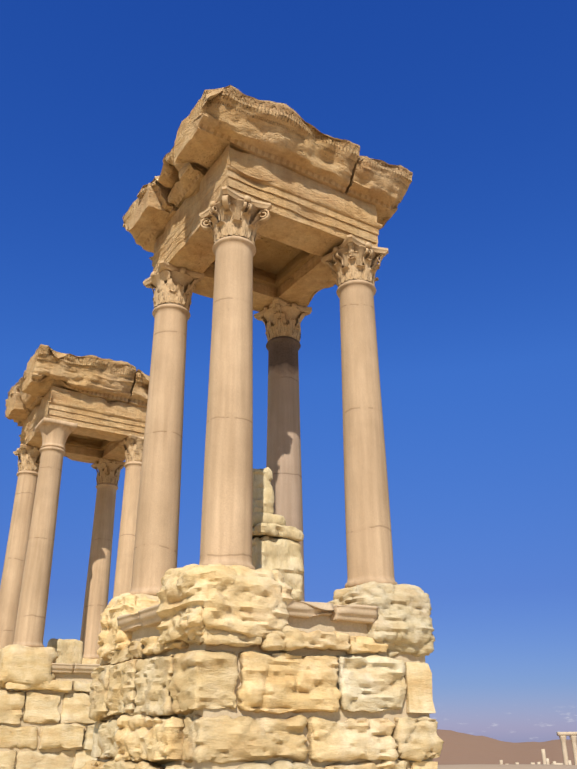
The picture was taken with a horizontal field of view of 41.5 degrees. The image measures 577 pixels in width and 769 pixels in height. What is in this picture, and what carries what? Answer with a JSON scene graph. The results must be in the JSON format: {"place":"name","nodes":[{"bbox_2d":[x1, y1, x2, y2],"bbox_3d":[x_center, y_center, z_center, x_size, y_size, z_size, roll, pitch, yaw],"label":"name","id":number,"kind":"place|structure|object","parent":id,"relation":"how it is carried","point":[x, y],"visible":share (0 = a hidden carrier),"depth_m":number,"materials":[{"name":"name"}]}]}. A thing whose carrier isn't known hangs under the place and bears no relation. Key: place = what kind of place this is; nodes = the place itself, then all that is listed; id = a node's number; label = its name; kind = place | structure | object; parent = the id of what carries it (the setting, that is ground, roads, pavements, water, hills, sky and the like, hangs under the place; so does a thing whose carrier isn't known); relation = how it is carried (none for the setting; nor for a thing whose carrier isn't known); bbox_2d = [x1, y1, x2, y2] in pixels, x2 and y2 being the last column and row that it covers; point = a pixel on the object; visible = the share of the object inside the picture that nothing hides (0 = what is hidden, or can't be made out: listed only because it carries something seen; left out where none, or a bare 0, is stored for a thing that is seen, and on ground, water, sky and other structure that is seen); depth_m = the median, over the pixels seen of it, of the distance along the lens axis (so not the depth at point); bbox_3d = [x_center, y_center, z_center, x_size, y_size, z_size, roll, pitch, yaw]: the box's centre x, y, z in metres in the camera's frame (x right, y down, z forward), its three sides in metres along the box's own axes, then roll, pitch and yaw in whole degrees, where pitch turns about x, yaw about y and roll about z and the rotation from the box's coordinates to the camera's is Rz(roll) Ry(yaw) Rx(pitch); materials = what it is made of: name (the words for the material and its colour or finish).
{"place":"outdoors","nodes":[
{"label":"outdoors","id":0,"kind":"place"},
{"bbox_2d":[0,0,576,742],"label":"sky","id":1,"kind":"structure","parent":0,"point":[475,297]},
{"bbox_2d":[433,729,576,768],"bbox_3d":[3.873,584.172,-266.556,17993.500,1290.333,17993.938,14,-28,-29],"label":"hill","id":2,"kind":"structure","parent":0,"point":[459,750],"depth_m":277.33,"materials":[{"name":"brown sand"}]},
{"bbox_2d":[499,732,576,764],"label":"distant ruins","id":3,"kind":"object","parent":2,"relation":"on","point":[562,737],"visible":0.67,"depth_m":128.79,"materials":[{"name":"stone"}]},
{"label":"platform","id":4,"kind":"structure","parent":2,"relation":"on","visible":0},
{"bbox_2d":[0,644,101,768],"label":"stone pedestal","id":5,"kind":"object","parent":4,"relation":"on","point":[46,722],"depth_m":21.36,"materials":[{"name":"beige stone"}]},
{"bbox_2d":[0,470,37,648],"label":"column shaft","id":6,"kind":"object","parent":5,"relation":"on","point":[14,562],"visible":0.81,"depth_m":25.67,"materials":[{"name":"beige stone"}]},
{"bbox_2d":[13,444,40,471],"bbox_3d":[-9.264,2.774,27.366,1.104,0.882,1.103,14,-28,-29],"label":"column capital","id":7,"kind":"object","parent":6,"relation":"on","point":[28,457],"visible":0.67,"depth_m":27.06,"materials":[{"name":"beige stone"}]},
{"bbox_2d":[5,344,149,463],"bbox_3d":[-7.282,1.070,27.664,5.169,2.550,5.240,14,-28,-29],"label":"entablature","id":8,"kind":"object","parent":6,"relation":"on","point":[101,403],"visible":0.81,"depth_m":26.08,"materials":[{"name":"stone"}]},
{"bbox_2d":[12,446,65,646],"bbox_3d":[-7.696,4.960,23.676,0.940,6.194,0.940,11,-27,-24],"label":"column shaft","id":9,"kind":"object","parent":5,"relation":"on","point":[31,615],"visible":0.92,"depth_m":23.26,"materials":[{"name":"beige stone"}]},
{"bbox_2d":[34,417,77,449],"bbox_3d":[-7.722,1.750,25.140,1.126,0.861,1.126,14,-28,-29],"label":"column capital","id":10,"kind":"object","parent":9,"relation":"on","point":[55,432],"visible":0.88,"depth_m":24.83,"materials":[{"name":"beige stone"}]},
{"bbox_2d":[47,638,82,663],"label":"stone block","id":11,"kind":"structure","parent":5,"relation":"on","point":[69,651],"depth_m":23.67,"materials":[{"name":"beige stone"}]},
{"bbox_2d":[51,663,100,673],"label":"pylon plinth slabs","id":12,"kind":"structure","parent":5,"relation":"on","point":[70,668],"depth_m":22.14,"materials":[{"name":"beige stone"}]},
{"bbox_2d":[80,483,117,658],"bbox_3d":[-6.785,6.612,27.318,0.940,6.194,0.940,12,-27,-26],"label":"column shaft","id":13,"kind":"object","parent":5,"relation":"on","point":[97,590],"visible":0.88,"depth_m":27.02,"materials":[{"name":"beige stone"}]},
{"bbox_2d":[91,458,125,485],"bbox_3d":[-6.812,3.401,28.781,1.106,0.877,1.108,14,-28,-29],"label":"column capital","id":14,"kind":"object","parent":13,"relation":"on","point":[109,471],"visible":0.9,"depth_m":28.50,"materials":[{"name":"beige stone"}]},
{"bbox_2d":[113,461,141,597],"bbox_3d":[-5.241,5.585,25.089,0.940,6.194,0.940,-17,-29,32],"label":"column shaft","id":15,"kind":"object","parent":5,"relation":"on","point":[124,565],"visible":0.5,"depth_m":25.09,"materials":[{"name":"beige stone"}]},
{"bbox_2d":[118,434,143,462],"bbox_3d":[-5.265,2.372,26.549,1.104,0.882,1.103,14,-28,-29],"label":"column capital","id":16,"kind":"object","parent":15,"relation":"on","point":[132,444],"visible":0.69,"depth_m":26.22,"materials":[{"name":"beige stone"}]},
{"bbox_2d":[82,564,443,768],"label":"stone pedestal","id":17,"kind":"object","parent":4,"relation":"on","point":[220,666],"depth_m":11.38,"materials":[{"name":"beige stone"}]},
{"bbox_2d":[129,303,189,595],"bbox_3d":[-2.558,1.206,15.527,0.940,6.194,0.940,-5,-25,9],"label":"column shaft","id":18,"kind":"object","parent":17,"relation":"on","point":[156,542],"visible":0.83,"depth_m":15.08,"materials":[{"name":"beige stone"}]},
{"bbox_2d":[143,260,204,310],"bbox_3d":[-2.584,-2.005,16.991,1.106,0.877,1.108,14,-28,-29],"label":"column capital","id":19,"kind":"object","parent":18,"relation":"on","point":[168,282],"visible":0.77,"depth_m":16.72,"materials":[{"name":"beige stone"}]},
{"bbox_2d":[199,236,255,569],"bbox_3d":[-1.014,0.178,13.298,0.940,6.194,0.940,3,-25,-7],"label":"column shaft","id":20,"kind":"object","parent":17,"relation":"on","point":[227,518],"visible":0.81,"depth_m":12.79,"materials":[{"name":"beige stone"}]},
{"bbox_2d":[199,186,271,244],"bbox_3d":[-1.038,-3.036,14.763,1.100,0.872,1.100,14,-28,-29],"label":"column capital","id":21,"kind":"object","parent":20,"relation":"on","point":[229,212],"visible":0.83,"depth_m":14.48,"materials":[{"name":"beige stone"}]},
{"bbox_2d":[123,85,412,311],"bbox_3d":[-0.578,-3.541,17.166,5.120,2.092,5.101,14,-28,-29],"label":"entablature","id":22,"kind":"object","parent":20,"relation":"on","point":[321,193],"visible":0.79,"depth_m":15.92,"materials":[{"name":"stone"}]},
{"bbox_2d":[117,600,378,631],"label":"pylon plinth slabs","id":23,"kind":"structure","parent":17,"relation":"on","point":[150,617],"depth_m":12.10,"materials":[{"name":"beige stone"}]},
{"bbox_2d":[252,467,303,600],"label":"broken stone pillar","id":24,"kind":"structure","parent":17,"relation":"on","point":[276,540],"depth_m":13.60,"materials":[{"name":"beige stone"}]},
{"bbox_2d":[266,336,304,600],"bbox_3d":[-0.104,1.831,16.939,0.940,6.194,0.940,5,-25,-11],"label":"column shaft","id":25,"kind":"object","parent":17,"relation":"on","point":[283,461],"visible":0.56,"depth_m":16.97,"materials":[{"name":"beige stone"}]},
{"bbox_2d":[254,297,311,341],"bbox_3d":[-0.128,-1.382,18.400,1.104,0.882,1.103,14,-28,-29],"label":"column capital","id":26,"kind":"object","parent":25,"relation":"on","point":[277,316],"visible":0.92,"depth_m":18.13,"materials":[{"name":"beige stone"}]},
{"bbox_2d":[336,279,396,587],"bbox_3d":[1.441,0.803,14.710,0.940,6.194,0.940,22,-33,-40],"label":"column shaft","id":27,"kind":"object","parent":17,"relation":"on","point":[369,549],"visible":0.98,"depth_m":14.21,"materials":[{"name":"beige stone"}]},
{"bbox_2d":[321,234,388,286],"bbox_3d":[1.417,-2.410,16.174,1.100,0.875,1.105,14,-28,-29],"label":"column capital","id":28,"kind":"object","parent":27,"relation":"on","point":[351,257],"visible":0.85,"depth_m":15.89,"materials":[{"name":"beige stone"}]}
]}

